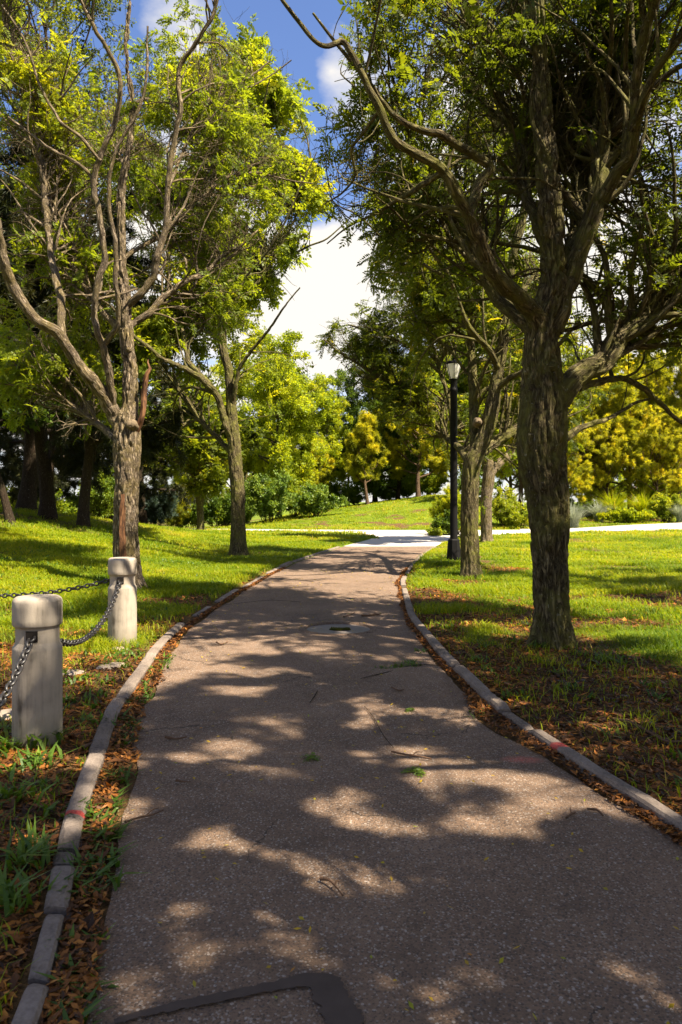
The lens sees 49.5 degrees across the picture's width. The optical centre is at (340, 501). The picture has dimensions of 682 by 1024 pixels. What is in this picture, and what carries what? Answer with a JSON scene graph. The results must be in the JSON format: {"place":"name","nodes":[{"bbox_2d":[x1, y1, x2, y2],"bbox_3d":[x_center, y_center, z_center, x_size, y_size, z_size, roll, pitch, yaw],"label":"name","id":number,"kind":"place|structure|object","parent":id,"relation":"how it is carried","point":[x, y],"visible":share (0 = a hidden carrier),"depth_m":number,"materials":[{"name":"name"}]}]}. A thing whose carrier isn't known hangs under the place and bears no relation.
{"place":"outdoors","nodes":[
{"label":"outdoors","id":0,"kind":"place"},
{"bbox_2d":[0,494,681,1023],"bbox_3d":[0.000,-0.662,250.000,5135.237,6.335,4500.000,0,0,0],"label":"ground","id":1,"kind":"structure","parent":0,"point":[126,791],"depth_m":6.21,"materials":[{"name":"plant"}]},
{"bbox_2d":[0,708,11,720],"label":"flat stone","id":2,"kind":"object","parent":1,"relation":"on","point":[3,712],"visible":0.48,"depth_m":5.01,"materials":[{"name":"stone"}]},
{"bbox_2d":[0,483,16,507],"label":"edge bush","id":3,"kind":"object","parent":1,"relation":"on","point":[13,504],"visible":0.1,"depth_m":41.58,"materials":[{"name":"green plant"}]},
{"bbox_2d":[0,243,68,523],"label":"leaning tree","id":4,"kind":"object","parent":1,"relation":"on","point":[8,514],"visible":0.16,"depth_m":20.41,"materials":[{"name":"green plant"}]},
{"bbox_2d":[0,420,70,505],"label":"dark conifer","id":5,"kind":"object","parent":1,"relation":"on","point":[12,495],"visible":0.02,"depth_m":37.38,"materials":[{"name":"green plant"}]},
{"bbox_2d":[12,594,62,748],"bbox_3d":[-1.857,1.103,4.530,0.290,1.054,0.290,0,0,0],"label":"bollard","id":6,"kind":"object","parent":1,"relation":"on","point":[37,701],"visible":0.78,"depth_m":4.41,"materials":[{"name":"concrete"}]},
{"bbox_2d":[0,636,35,711],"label":"chain","id":7,"kind":"object","parent":6,"relation":"hanging from","point":[10,684],"visible":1,"depth_m":4.09,"materials":[{"name":"metal"}]},
{"bbox_2d":[60,580,122,646],"bbox_3d":[-2.060,0.958,6.095,0.054,0.328,2.952,0,0,-7],"label":"chain","id":8,"kind":"object","parent":6,"relation":"hanging from","point":[75,642],"visible":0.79,"depth_m":6.31,"materials":[{"name":"metal"}]},
{"bbox_2d":[0,70,108,433],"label":"dark conifer","id":9,"kind":"object","parent":1,"relation":"on","point":[28,289],"visible":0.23,"depth_m":20.40,"materials":[{"name":"green plant"}]},
{"bbox_2d":[0,174,113,511],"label":"dark conifer","id":10,"kind":"object","parent":1,"relation":"on","point":[27,494],"visible":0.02,"depth_m":26.56,"materials":[{"name":"green plant"}]},
{"bbox_2d":[37,488,77,513],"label":"bush","id":11,"kind":"object","parent":1,"relation":"on","point":[63,507],"visible":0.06,"depth_m":41.92,"materials":[{"name":"green plant"}]},
{"bbox_2d":[61,490,78,511],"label":"dark bush","id":12,"kind":"object","parent":1,"relation":"on","point":[73,497],"visible":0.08,"depth_m":51.49,"materials":[{"name":"green plant"}]},
{"bbox_2d":[0,305,144,496],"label":"dark conifer","id":13,"kind":"object","parent":1,"relation":"on","point":[6,477],"visible":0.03,"depth_m":33.10,"materials":[{"name":"green plant"}]},
{"bbox_2d":[63,670,85,676],"bbox_3d":[-2.311,1.463,6.313,0.267,0.028,0.216,0,0,-9],"label":"flat stone","id":14,"kind":"object","parent":1,"relation":"on","point":[74,671],"visible":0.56,"depth_m":6.28,"materials":[{"name":"stone"}]},
{"bbox_2d":[0,0,173,519],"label":"tall leafy tree","id":15,"kind":"object","parent":1,"relation":"on","point":[47,508],"visible":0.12,"depth_m":23.75,"materials":[{"name":"green plant"}]},
{"bbox_2d":[81,741,92,750],"bbox_3d":[-1.509,1.464,4.474,0.033,0.032,0.181,0,0,16],"label":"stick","id":16,"kind":"object","parent":1,"relation":"on","point":[85,746],"visible":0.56,"depth_m":4.42,"materials":[{"name":"wood"}]},
{"bbox_2d":[48,362,139,515],"bbox_3d":[-16.342,-4.821,47.597,8.262,14.396,8.245,0,0,-15],"label":"dark conifer","id":17,"kind":"object","parent":1,"relation":"on","point":[65,492],"visible":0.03,"depth_m":46.14,"materials":[{"name":"green plant"}]},
{"bbox_2d":[76,466,114,519],"bbox_3d":[-9.835,-0.365,31.072,2.314,2.724,2.442,0,0,0],"label":"shade bush","id":18,"kind":"object","parent":1,"relation":"on","point":[103,503],"visible":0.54,"depth_m":30.60,"materials":[{"name":"green plant"}]},
{"bbox_2d":[0,156,206,527],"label":"dark conifer","id":19,"kind":"object","parent":1,"relation":"on","point":[87,460],"visible":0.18,"depth_m":22.46,"materials":[{"name":"green plant"}]},
{"bbox_2d":[95,662,124,670],"bbox_3d":[-2.045,1.462,6.576,0.187,0.032,0.318,0,0,27],"label":"flat stone","id":20,"kind":"object","parent":1,"relation":"on","point":[114,664],"visible":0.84,"depth_m":6.53,"materials":[{"name":"stone"}]},
{"bbox_2d":[108,557,136,644],"bbox_3d":[-2.262,1.103,7.660,0.290,1.054,0.290,0,0,0],"label":"bollard","id":21,"kind":"object","parent":1,"relation":"on","point":[122,618],"visible":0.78,"depth_m":7.54,"materials":[{"name":"concrete"}]},
{"bbox_2d":[0,579,108,597],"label":"chain","id":22,"kind":"object","parent":21,"relation":"hanging from","point":[57,590],"visible":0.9,"depth_m":7.76,"materials":[{"name":"metal"}]},
{"bbox_2d":[100,353,209,523],"bbox_3d":[-11.315,-4.340,43.120,7.332,12.426,7.579,0,0,-17],"label":"dark conifer","id":23,"kind":"object","parent":1,"relation":"on","point":[161,477],"visible":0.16,"depth_m":42.48,"materials":[{"name":"green plant"}]},
{"bbox_2d":[0,0,312,589],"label":"honey locust","id":24,"kind":"object","parent":1,"relation":"on","point":[72,367],"visible":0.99,"depth_m":12.41,"materials":[{"name":"green plant"}]},
{"bbox_2d":[144,474,179,526],"bbox_3d":[-11.011,0.066,44.062,2.834,3.496,3.147,0,0,38],"label":"blue conifer bush","id":25,"kind":"object","parent":1,"relation":"on","point":[159,510],"visible":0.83,"depth_m":43.52,"materials":[{"name":"green plant"}]},
{"bbox_2d":[11,546,339,1023],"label":"kerb","id":26,"kind":"structure","parent":1,"relation":"on","point":[30,1009],"depth_m":3.17,"materials":[{"name":"concrete"}]},
{"bbox_2d":[161,481,195,527],"bbox_3d":[-10.591,0.345,47.073,2.532,3.375,3.157,0,0,-28],"label":"olive conifer bush","id":27,"kind":"object","parent":1,"relation":"on","point":[178,519],"visible":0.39,"depth_m":46.52,"materials":[{"name":"green plant"}]},
{"bbox_2d":[147,377,229,527],"bbox_3d":[-12.547,-4.265,62.292,10.731,13.815,10.083,0,0,20],"label":"leafy tree","id":28,"kind":"object","parent":1,"relation":"on","point":[179,478],"visible":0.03,"depth_m":60.14,"materials":[{"name":"green plant"}]},
{"bbox_2d":[174,496,207,528],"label":"broadleaf bush","id":29,"kind":"object","parent":1,"relation":"on","point":[187,521],"visible":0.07,"depth_m":59.55,"materials":[{"name":"green plant"}]},
{"bbox_2d":[139,371,268,529],"bbox_3d":[-6.895,-2.464,36.938,6.831,8.273,6.988,0,0,-39],"label":"honey locust","id":30,"kind":"object","parent":1,"relation":"on","point":[204,470],"visible":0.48,"depth_m":35.68,"materials":[{"name":"green plant"}]},
{"bbox_2d":[188,492,230,526],"bbox_3d":[-7.930,0.275,47.104,3.784,3.091,2.635,0,0,0],"label":"dark bush","id":31,"kind":"object","parent":1,"relation":"on","point":[217,509],"visible":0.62,"depth_m":46.67,"materials":[{"name":"green plant"}]},
{"bbox_2d":[77,2,352,555],"bbox_3d":[-3.662,-6.373,21.320,7.354,16.084,7.227,0,0,-23],"label":"honey locust","id":32,"kind":"object","parent":1,"relation":"on","point":[163,339],"visible":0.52,"depth_m":20.44,"materials":[{"name":"green plant"}]},
{"bbox_2d":[215,518,230,525],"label":"broadleaf bush","id":33,"kind":"object","parent":1,"relation":"on","point":[226,523],"visible":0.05,"depth_m":61.31,"materials":[{"name":"green plant"}]},
{"bbox_2d":[224,497,259,523],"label":"broadleaf bush","id":34,"kind":"object","parent":1,"relation":"on","point":[249,513],"visible":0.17,"depth_m":48.39,"materials":[{"name":"green plant"}]},
{"bbox_2d":[209,348,299,492],"bbox_3d":[-7.071,-5.182,59.442,10.587,14.506,11.267,0,0,-19],"label":"leafy tree","id":35,"kind":"object","parent":1,"relation":"on","point":[269,448],"visible":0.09,"depth_m":59.03,"materials":[{"name":"green plant"}]},
{"bbox_2d":[244,468,302,523],"bbox_3d":[-4.422,-0.323,45.799,3.602,3.558,3.351,0,0,-39],"label":"broadleaf bush","id":36,"kind":"object","parent":1,"relation":"on","point":[269,495],"visible":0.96,"depth_m":45.59,"materials":[{"name":"green plant"}]},
{"bbox_2d":[227,326,342,519],"bbox_3d":[-5.165,-5.524,51.419,10.731,13.815,10.083,0,0,0],"label":"leafy tree","id":37,"kind":"object","parent":1,"relation":"on","point":[297,408],"visible":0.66,"depth_m":50.07,"materials":[{"name":"green plant"}]},
{"bbox_2d":[282,474,315,516],"bbox_3d":[-2.862,-0.517,50.009,3.876,3.222,2.916,0,0,-34],"label":"broadleaf bush","id":38,"kind":"object","parent":1,"relation":"on","point":[291,488],"visible":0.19,"depth_m":49.69,"materials":[{"name":"green plant"}]},
{"bbox_2d":[259,372,345,484],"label":"leafy tree","id":39,"kind":"object","parent":1,"relation":"on","point":[311,385],"visible":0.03,"depth_m":64.87,"materials":[{"name":"green plant"}]},
{"bbox_2d":[288,482,348,516],"bbox_3d":[-1.548,-0.115,48.278,3.166,2.380,3.114,0,0,-41],"label":"broadleaf bush","id":40,"kind":"object","parent":1,"relation":"on","point":[315,500],"visible":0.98,"depth_m":47.74,"materials":[{"name":"green plant"}]},
{"bbox_2d":[283,390,355,508],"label":"leafy tree","id":41,"kind":"object","parent":1,"relation":"on","point":[304,443],"visible":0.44,"depth_m":59.01,"materials":[{"name":"green plant"}]},
{"bbox_2d":[304,438,335,489],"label":"tree","id":42,"kind":"object","parent":1,"relation":"on","point":[323,477],"visible":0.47,"depth_m":57.44,"materials":[{"name":"green plant"}]},
{"bbox_2d":[327,483,342,507],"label":"dark bush","id":43,"kind":"object","parent":1,"relation":"on","point":[334,488],"visible":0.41,"depth_m":59.58,"materials":[{"name":"green plant"}]},
{"bbox_2d":[0,540,681,1023],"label":"leaf litter","id":44,"kind":"object","parent":1,"relation":"on","point":[22,938],"visible":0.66,"depth_m":4.70,"materials":[{"name":"plant"}]},
{"bbox_2d":[0,538,681,1023],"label":"weeds","id":45,"kind":"object","parent":1,"relation":"on","point":[28,850],"visible":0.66,"depth_m":3.60,"materials":[{"name":"green plant"}]},
{"bbox_2d":[320,399,384,504],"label":"dark leafy tree","id":46,"kind":"object","parent":1,"relation":"on","point":[345,488],"visible":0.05,"depth_m":74.81,"materials":[{"name":"green plant"}]},
{"bbox_2d":[343,489,364,504],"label":"broadleaf bush","id":47,"kind":"object","parent":1,"relation":"on","point":[354,499],"visible":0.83,"depth_m":62.65,"materials":[{"name":"green plant"}]},
{"bbox_2d":[342,410,390,504],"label":"pine tree","id":48,"kind":"object","parent":1,"relation":"on","point":[366,437],"visible":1,"depth_m":54.71,"materials":[{"name":"yellow plant"}]},
{"bbox_2d":[335,373,431,498],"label":"dark leafy tree","id":49,"kind":"object","parent":1,"relation":"on","point":[373,485],"visible":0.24,"depth_m":59.05,"materials":[{"name":"green plant"}]},
{"bbox_2d":[328,349,439,502],"bbox_3d":[3.652,-6.913,63.735,10.785,14.375,11.906,0,0,-29],"label":"dark leafy tree","id":50,"kind":"object","parent":1,"relation":"on","point":[342,377],"visible":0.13,"depth_m":63.49,"materials":[{"name":"green plant"}]},
{"bbox_2d":[371,483,400,500],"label":"broadleaf bush","id":51,"kind":"object","parent":1,"relation":"on","point":[387,493],"visible":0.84,"depth_m":62.76,"materials":[{"name":"green plant"}]},
{"bbox_2d":[396,482,415,497],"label":"broadleaf bush","id":52,"kind":"object","parent":1,"relation":"on","point":[403,492],"visible":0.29,"depth_m":64.44,"materials":[{"name":"green plant"}]},
{"bbox_2d":[364,365,458,496],"bbox_3d":[5.945,-5.817,57.154,7.798,11.319,8.677,0,0,-25],"label":"pine tree","id":53,"kind":"object","parent":1,"relation":"on","point":[392,458],"visible":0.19,"depth_m":57.12,"materials":[{"name":"green plant"}]},
{"bbox_2d":[363,355,462,494],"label":"dark leafy tree","id":54,"kind":"object","parent":1,"relation":"on","point":[422,468],"visible":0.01,"depth_m":71.00,"materials":[{"name":"green plant"}]},
{"bbox_2d":[420,470,448,494],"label":"broadleaf bush","id":55,"kind":"object","parent":1,"relation":"on","point":[435,482],"visible":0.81,"depth_m":65.58,"materials":[{"name":"green plant"}]},
{"bbox_2d":[425,527,446,535],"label":"corner bush","id":56,"kind":"object","parent":1,"relation":"on","point":[434,531],"visible":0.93,"depth_m":31.95,"materials":[{"name":"green plant"}]},
{"bbox_2d":[410,426,462,477],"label":"tree","id":57,"kind":"object","parent":1,"relation":"on","point":[443,472],"visible":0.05,"depth_m":57.64,"materials":[{"name":"green plant"}]},
{"bbox_2d":[430,509,460,534],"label":"dark shrub","id":58,"kind":"object","parent":1,"relation":"on","point":[441,522],"visible":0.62,"depth_m":32.52,"materials":[{"name":"green plant"}]},
{"bbox_2d":[446,358,461,559],"bbox_3d":[2.838,-1.074,18.627,0.396,5.084,0.396,0,0,0],"label":"lamp post","id":59,"kind":"object","parent":1,"relation":"on","point":[453,545],"visible":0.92,"depth_m":18.54,"materials":[{"name":"metal"}]},
{"bbox_2d":[428,482,479,534],"bbox_3d":[5.205,0.285,33.414,1.999,2.656,2.682,0,0,-36],"label":"yellow shrub","id":60,"kind":"object","parent":1,"relation":"on","point":[443,502],"visible":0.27,"depth_m":33.36,"materials":[{"name":"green plant"}]},
{"bbox_2d":[310,0,642,578],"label":"honey locust","id":61,"kind":"object","parent":1,"relation":"on","point":[419,320],"visible":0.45,"depth_m":15.21,"materials":[{"name":"green plant"}]},
{"bbox_2d":[457,472,496,495],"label":"broadleaf bush","id":62,"kind":"object","parent":1,"relation":"on","point":[459,484],"visible":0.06,"depth_m":57.56,"materials":[{"name":"green plant"}]},
{"bbox_2d":[280,0,681,650],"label":"honey locust","id":63,"kind":"object","parent":1,"relation":"on","point":[584,128],"visible":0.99,"depth_m":7.53,"materials":[{"name":"green plant"}]},
{"bbox_2d":[393,187,587,542],"bbox_3d":[5.636,-4.940,26.643,7.442,13.239,7.491,0,0,0],"label":"honey locust","id":64,"kind":"object","parent":1,"relation":"on","point":[488,480],"visible":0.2,"depth_m":26.24,"materials":[{"name":"green plant"}]},
{"bbox_2d":[479,466,518,495],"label":"leafy tree","id":65,"kind":"object","parent":1,"relation":"on","point":[511,480],"visible":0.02,"depth_m":65.94,"materials":[{"name":"green plant"}]},
{"bbox_2d":[492,483,522,525],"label":"tall pale shrub","id":66,"kind":"object","parent":1,"relation":"on","point":[509,494],"visible":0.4,"depth_m":41.24,"materials":[{"name":"green plant"}]},
{"bbox_2d":[497,500,528,528],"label":"flowering shrub","id":67,"kind":"object","parent":1,"relation":"on","point":[511,514],"visible":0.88,"depth_m":39.78,"materials":[{"name":"green plant"}]},
{"bbox_2d":[482,391,587,505],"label":"pine tree","id":68,"kind":"object","parent":1,"relation":"on","point":[498,474],"visible":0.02,"depth_m":48.57,"materials":[{"name":"green plant"}]},
{"bbox_2d":[400,546,681,832],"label":"kerb","id":69,"kind":"structure","parent":1,"relation":"on","point":[667,815],"depth_m":4.55,"materials":[{"name":"concrete"}]},
{"bbox_2d":[512,469,575,499],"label":"dark leafy tree","id":70,"kind":"object","parent":1,"relation":"on","point":[524,492],"depth_m":70.42,"materials":[{"name":"green plant"}]},
{"bbox_2d":[570,503,595,527],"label":"ornamental grass","id":71,"kind":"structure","parent":1,"relation":"on","point":[575,517],"depth_m":40.30,"materials":[{"name":"plant"}]},
{"bbox_2d":[566,416,603,502],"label":"pine tree","id":72,"kind":"object","parent":1,"relation":"on","point":[582,437],"visible":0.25,"depth_m":46.34,"materials":[{"name":"yellow plant"}]},
{"bbox_2d":[570,498,607,517],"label":"shade shrub","id":73,"kind":"object","parent":1,"relation":"on","point":[586,503],"visible":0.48,"depth_m":48.03,"materials":[{"name":"green plant"}]},
{"bbox_2d":[570,353,624,500],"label":"leafy tree","id":74,"kind":"object","parent":1,"relation":"on","point":[617,372],"depth_m":61.78,"materials":[{"name":"green plant"}]},
{"bbox_2d":[585,499,614,521],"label":"ornamental grass","id":75,"kind":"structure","parent":1,"relation":"on","point":[596,510],"depth_m":45.35,"materials":[{"name":"plant"}]},
{"bbox_2d":[519,523,681,529],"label":"kerb","id":76,"kind":"structure","parent":1,"relation":"on","point":[646,525],"depth_m":41.66,"materials":[{"name":"concrete"}]},
{"bbox_2d":[564,354,646,503],"bbox_3d":[16.654,-4.475,50.021,8.677,11.319,7.798,0,0,-24],"label":"pine tree","id":77,"kind":"object","parent":1,"relation":"on","point":[615,401],"visible":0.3,"depth_m":47.91,"materials":[{"name":"green plant"}]},
{"bbox_2d":[575,409,652,501],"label":"pine tree","id":78,"kind":"object","parent":1,"relation":"on","point":[628,454],"visible":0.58,"depth_m":48.03,"materials":[{"name":"green plant"}]},
{"bbox_2d":[591,477,636,503],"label":"broadleaf bush","id":79,"kind":"object","parent":1,"relation":"on","point":[617,489],"visible":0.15,"depth_m":57.42,"materials":[{"name":"green plant"}]},
{"bbox_2d":[596,506,657,522],"bbox_3d":[17.239,0.826,44.840,3.750,1.152,1.375,0,0,0],"label":"perennial bed","id":80,"kind":"object","parent":1,"relation":"on","point":[620,515],"visible":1,"depth_m":44.61,"materials":[{"name":"green plant"}]},
{"bbox_2d":[573,350,681,508],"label":"pine tree","id":81,"kind":"object","parent":1,"relation":"on","point":[641,406],"visible":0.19,"depth_m":49.89,"materials":[{"name":"green plant"}]},
{"bbox_2d":[613,717,681,742],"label":"stick","id":82,"kind":"object","parent":1,"relation":"on","point":[646,730],"visible":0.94,"depth_m":4.64,"materials":[{"name":"wood"}]},
{"bbox_2d":[613,374,681,498],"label":"dark leafy tree","id":83,"kind":"object","parent":1,"relation":"on","point":[672,467],"depth_m":71.07,"materials":[{"name":"green plant"}]},
{"bbox_2d":[621,404,681,517],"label":"tree","id":84,"kind":"object","parent":1,"relation":"on","point":[650,424],"visible":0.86,"depth_m":47.69,"materials":[{"name":"green plant"}]},
{"bbox_2d":[626,349,681,498],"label":"pine tree","id":85,"kind":"object","parent":1,"relation":"on","point":[669,400],"visible":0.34,"depth_m":49.70,"materials":[{"name":"green plant"}]},
{"bbox_2d":[632,478,681,501],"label":"broadleaf bush","id":86,"kind":"object","parent":1,"relation":"on","point":[650,495],"visible":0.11,"depth_m":57.71,"materials":[{"name":"green plant"}]},
{"bbox_2d":[647,486,681,521],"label":"pale bush","id":87,"kind":"object","parent":1,"relation":"on","point":[661,504],"visible":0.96,"depth_m":45.31,"materials":[{"name":"green plant"}]},
{"bbox_2d":[0,0,681,501],"label":"sky","id":88,"kind":"structure","parent":0,"point":[330,289],"materials":[{"name":"blue"}]},
{"bbox_2d":[86,546,681,1023],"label":"asphalt path","id":89,"kind":"structure","parent":0,"point":[290,840],"depth_m":3.15,"materials":[{"name":"asphalt"}]},
{"bbox_2d":[124,808,163,822],"bbox_3d":[-0.917,1.474,3.467,0.049,0.022,0.202,0,0,36],"label":"stick","id":90,"kind":"object","parent":89,"relation":"on","point":[135,818],"visible":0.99,"depth_m":3.47,"materials":[{"name":"wood"}]},
{"bbox_2d":[165,736,186,739],"bbox_3d":[-1.033,1.476,4.623,0.141,0.022,0.022,0,0,5],"label":"stick","id":91,"kind":"object","parent":89,"relation":"on","point":[169,737],"visible":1,"depth_m":4.62,"materials":[{"name":"wood"}]},
{"bbox_2d":[114,973,363,1023],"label":"tar seal","id":92,"kind":"object","parent":89,"relation":"on","point":[330,994],"visible":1,"depth_m":2.21,"materials":[{"name":"asphalt"}]},
{"bbox_2d":[299,752,318,760],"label":"fallen sprig","id":93,"kind":"object","parent":89,"relation":"on","point":[312,756],"visible":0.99,"depth_m":4.27,"materials":[{"name":"green plant"}]},
{"bbox_2d":[319,877,343,895],"bbox_3d":[-0.026,1.469,2.844,0.040,0.028,0.152,0,0,-37],"label":"stick","id":94,"kind":"object","parent":89,"relation":"on","point":[327,879],"visible":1,"depth_m":2.85,"materials":[{"name":"wood"}]},
{"bbox_2d":[299,621,377,634],"bbox_3d":[-0.031,1.507,8.717,0.956,0.073,0.968,0,0,0],"label":"sunken cover","id":95,"kind":"object","parent":89,"relation":"on","point":[339,628],"visible":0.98,"depth_m":8.75,"materials":[{"name":"metal"}]},
{"bbox_2d":[364,706,393,747],"bbox_3d":[0.243,1.477,4.893,0.018,0.003,0.922,0,0,-8],"label":"crack","id":96,"kind":"object","parent":89,"relation":"on","point":[378,726],"visible":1,"depth_m":4.84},
{"bbox_2d":[100,570,681,1023],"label":"fallen leaflets","id":97,"kind":"object","parent":89,"relation":"on","point":[356,856],"visible":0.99,"depth_m":3.08,"materials":[{"name":"plant"}]},
{"bbox_2d":[360,664,429,678],"bbox_3d":[0.473,1.479,6.492,0.893,0.009,0.136,0,0,-38],"label":"crack","id":98,"kind":"object","parent":89,"relation":"on","point":[392,670],"visible":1,"depth_m":6.43,"materials":[{"name":"asphalt"}]},
{"bbox_2d":[391,750,431,758],"bbox_3d":[0.406,1.465,4.301,0.255,0.030,0.048,0,0,24],"label":"stick","id":99,"kind":"object","parent":89,"relation":"on","point":[396,752],"visible":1,"depth_m":4.29,"materials":[{"name":"wood"}]},
{"bbox_2d":[401,766,425,777],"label":"fallen sprig","id":100,"kind":"object","parent":89,"relation":"on","point":[418,771],"visible":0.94,"depth_m":4.05,"materials":[{"name":"green plant"}]},
{"bbox_2d":[565,807,575,818],"bbox_3d":[1.083,1.467,3.483,0.032,0.025,0.134,0,0,26],"label":"stick","id":101,"kind":"object","parent":89,"relation":"on","point":[569,815],"visible":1,"depth_m":3.47,"materials":[{"name":"wood"}]},
{"bbox_2d":[587,808,603,815],"bbox_3d":[1.210,1.468,3.514,0.019,0.020,0.091,0,0,-34],"label":"stick","id":102,"kind":"object","parent":89,"relation":"on","point":[597,810],"visible":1,"depth_m":3.51,"materials":[{"name":"wood"}]},
{"bbox_2d":[329,531,571,545],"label":"concrete path","id":103,"kind":"structure","parent":0,"point":[405,539],"depth_m":29.02,"materials":[{"name":"concrete"}]},
{"bbox_2d":[246,525,681,531],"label":"crossing path","id":104,"kind":"structure","parent":0,"point":[646,528],"depth_m":37.84,"materials":[{"name":"concrete"}]},
{"bbox_2d":[591,489,639,511],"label":"ornamental grass","id":105,"kind":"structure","parent":0,"point":[616,502],"depth_m":46.63,"materials":[{"name":"plant"}]},
{"bbox_2d":[621,487,656,519],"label":"ornamental grass","id":106,"kind":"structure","parent":0,"point":[642,505],"depth_m":46.99,"materials":[{"name":"plant"}]},
{"bbox_2d":[667,502,681,522],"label":"ornamental grass","id":107,"kind":"object","parent":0,"point":[678,513],"depth_m":44.73,"materials":[{"name":"plant"}]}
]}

